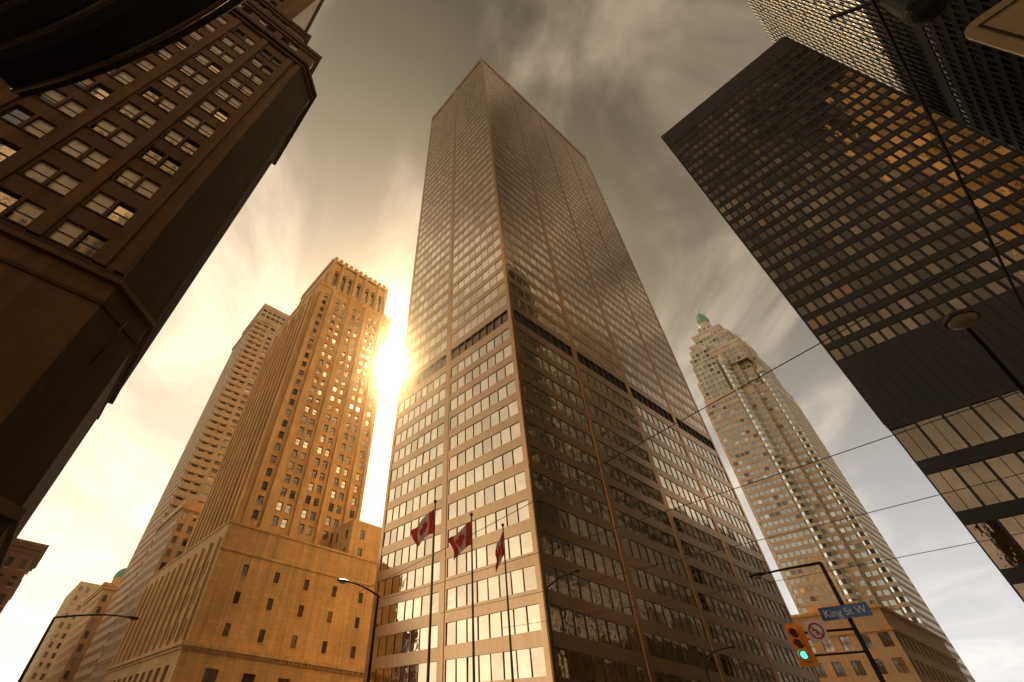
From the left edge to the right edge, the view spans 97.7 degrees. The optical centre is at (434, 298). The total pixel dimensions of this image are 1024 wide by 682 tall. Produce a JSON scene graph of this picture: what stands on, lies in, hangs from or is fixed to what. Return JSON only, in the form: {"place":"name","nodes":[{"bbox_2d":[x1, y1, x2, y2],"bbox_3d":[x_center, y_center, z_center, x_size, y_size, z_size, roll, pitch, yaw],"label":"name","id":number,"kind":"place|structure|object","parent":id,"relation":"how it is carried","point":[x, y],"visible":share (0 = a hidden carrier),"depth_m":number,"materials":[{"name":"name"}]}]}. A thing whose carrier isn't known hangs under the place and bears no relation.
{"place":"outdoors","nodes":[
{"label":"outdoors","id":0,"kind":"place"},
{"bbox_2d":[21,581,100,681],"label":"stone office building","id":1,"kind":"structure","parent":0,"point":[47,654],"depth_m":221.86,"materials":[{"name":"beige stone"}]},
{"bbox_2d":[88,499,203,681],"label":"stone office building","id":2,"kind":"structure","parent":0,"point":[175,528],"depth_m":139.39,"materials":[{"name":"beige stone"}]},
{"bbox_2d":[103,257,390,681],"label":"limestone bank tower","id":3,"kind":"structure","parent":0,"point":[246,586],"depth_m":111.95,"materials":[{"name":"gold limestone"},{"name":"gravel"},{"name":"dark glass"}]},
{"bbox_2d":[0,0,1023,681],"label":"sky","id":4,"kind":"structure","parent":0,"point":[613,77],"materials":[{"name":"grey"}]},
{"bbox_2d":[357,0,1023,627],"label":"overhead wires","id":5,"kind":"object","parent":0,"point":[917,92],"visible":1,"depth_m":8.30,"materials":[{"name":"black metal"}]},
{"bbox_2d":[829,0,949,25],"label":"pendant street lamp","id":6,"kind":"object","parent":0,"point":[914,12],"visible":1,"depth_m":5.46,"materials":[{"name":"black metal"}]},
{"label":"ground","id":7,"kind":"structure","parent":0,"visible":0},
{"bbox_2d":[0,538,49,613],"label":"red brick building","id":8,"kind":"structure","parent":7,"relation":"on","point":[24,557],"depth_m":121.04,"materials":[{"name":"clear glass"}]},
{"bbox_2d":[45,568,126,681],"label":"domed stone building","id":9,"kind":"structure","parent":7,"relation":"on","point":[65,667],"depth_m":174.03,"materials":[{"name":"beige stone"}]},
{"bbox_2d":[0,0,245,97],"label":"corner building canopy","id":10,"kind":"object","parent":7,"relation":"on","point":[47,45],"visible":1,"depth_m":7.07,"materials":[{"name":"black paint"}]},
{"bbox_2d":[0,0,324,569],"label":"stone hotel building","id":11,"kind":"structure","parent":7,"relation":"on","point":[127,190],"depth_m":35.26,"materials":[{"name":"brown stone"}]},
{"bbox_2d":[72,303,288,681],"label":"condominium tower","id":12,"kind":"structure","parent":7,"relation":"on","point":[197,467],"depth_m":196.80,"materials":[{"name":"beige concrete"}]},
{"bbox_2d":[363,56,819,681],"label":"glass skyscraper","id":13,"kind":"structure","parent":7,"relation":"on","point":[539,360],"depth_m":84.86,"materials":[{"name":"glass"}]},
{"bbox_2d":[689,308,975,681],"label":"stepped crown skyscraper","id":14,"kind":"structure","parent":7,"relation":"on","point":[763,427],"depth_m":243.58,"materials":[{"name":"stone"}]},
{"bbox_2d":[661,36,1023,601],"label":"black office tower","id":15,"kind":"structure","parent":7,"relation":"on","point":[833,191],"depth_m":81.54,"materials":[{"name":"glass"}]},
{"bbox_2d":[791,601,967,681],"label":"stone bank building","id":16,"kind":"structure","parent":7,"relation":"on","point":[901,648],"depth_m":118.38,"materials":[{"name":"beige stone"}]},
{"bbox_2d":[746,0,1023,152],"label":"bank office tower","id":17,"kind":"structure","parent":7,"relation":"on","point":[957,75],"depth_m":108.72,"materials":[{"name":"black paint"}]},
{"bbox_3d":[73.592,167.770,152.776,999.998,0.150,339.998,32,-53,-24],"label":"pavement","id":18,"kind":"structure","parent":0,"visible":0},
{"bbox_2d":[17,614,138,681],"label":"street lamp","id":19,"kind":"object","parent":18,"relation":"on","point":[132,618],"visible":1,"depth_m":30.72,"materials":[{"name":"metal"}]},
{"bbox_2d":[337,579,378,681],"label":"street lamp","id":20,"kind":"object","parent":18,"relation":"on","point":[342,581],"visible":0.99,"depth_m":27.79,"materials":[{"name":"metal"}]},
{"bbox_2d":[411,500,436,681],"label":"flagpole with flag","id":21,"kind":"object","parent":18,"relation":"on","point":[425,528],"visible":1,"depth_m":32.73,"materials":[{"name":"fabric"}]},
{"bbox_2d":[448,513,474,681],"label":"flagpole with flag","id":22,"kind":"object","parent":18,"relation":"on","point":[459,547],"visible":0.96,"depth_m":34.22,"materials":[{"name":"fabric"}]},
{"bbox_2d":[495,523,513,681],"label":"flagpole with flag","id":23,"kind":"object","parent":18,"relation":"on","point":[500,550],"visible":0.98,"depth_m":35.06,"materials":[{"name":"fabric"}]},
{"bbox_2d":[545,569,579,681],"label":"street lamp","id":24,"kind":"object","parent":18,"relation":"on","point":[574,572],"visible":0.98,"depth_m":30.62,"materials":[{"name":"metal"}]},
{"bbox_2d":[702,646,735,681],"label":"street lamp","id":25,"kind":"object","parent":18,"relation":"on","point":[728,647],"visible":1,"depth_m":38.63,"materials":[{"name":"metal"}]},
{"bbox_2d":[749,561,885,681],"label":"street lamp","id":26,"kind":"object","parent":18,"relation":"on","point":[757,575],"visible":1,"depth_m":20.56,"materials":[{"name":"black metal"}]},
{"bbox_2d":[783,622,865,666],"bbox_3d":[17.638,15.569,20.004,0.730,1.600,2.622,32,-53,-24],"label":"traffic light","id":27,"kind":"object","parent":26,"relation":"attached to","point":[804,652],"visible":1,"depth_m":20.29,"materials":[{"name":"paint"}]},
{"bbox_2d":[803,620,829,641],"bbox_3d":[17.730,15.406,20.432,0.226,0.767,0.760,32,-53,-24],"label":"no left turn sign","id":28,"kind":"object","parent":27,"relation":"attached to","point":[816,630],"visible":1,"depth_m":20.38,"materials":[{"name":"metal"}]},
{"bbox_2d":[818,602,872,620],"bbox_3d":[18.742,14.292,20.104,0.358,0.500,1.950,32,-53,-24],"label":"street name sign","id":29,"kind":"object","parent":26,"relation":"attached to","point":[853,610],"visible":1,"depth_m":20.01,"materials":[{"name":"blue metal"}]},
{"bbox_2d":[943,309,1023,394],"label":"globe street lamp","id":30,"kind":"object","parent":18,"relation":"on","point":[962,319],"visible":1,"depth_m":10.02,"materials":[{"name":"metal"}]},
{"bbox_2d":[964,0,1023,56],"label":"parking sign","id":31,"kind":"object","parent":18,"relation":"on","point":[1000,25],"visible":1,"depth_m":3.15,"materials":[{"name":"metal"}]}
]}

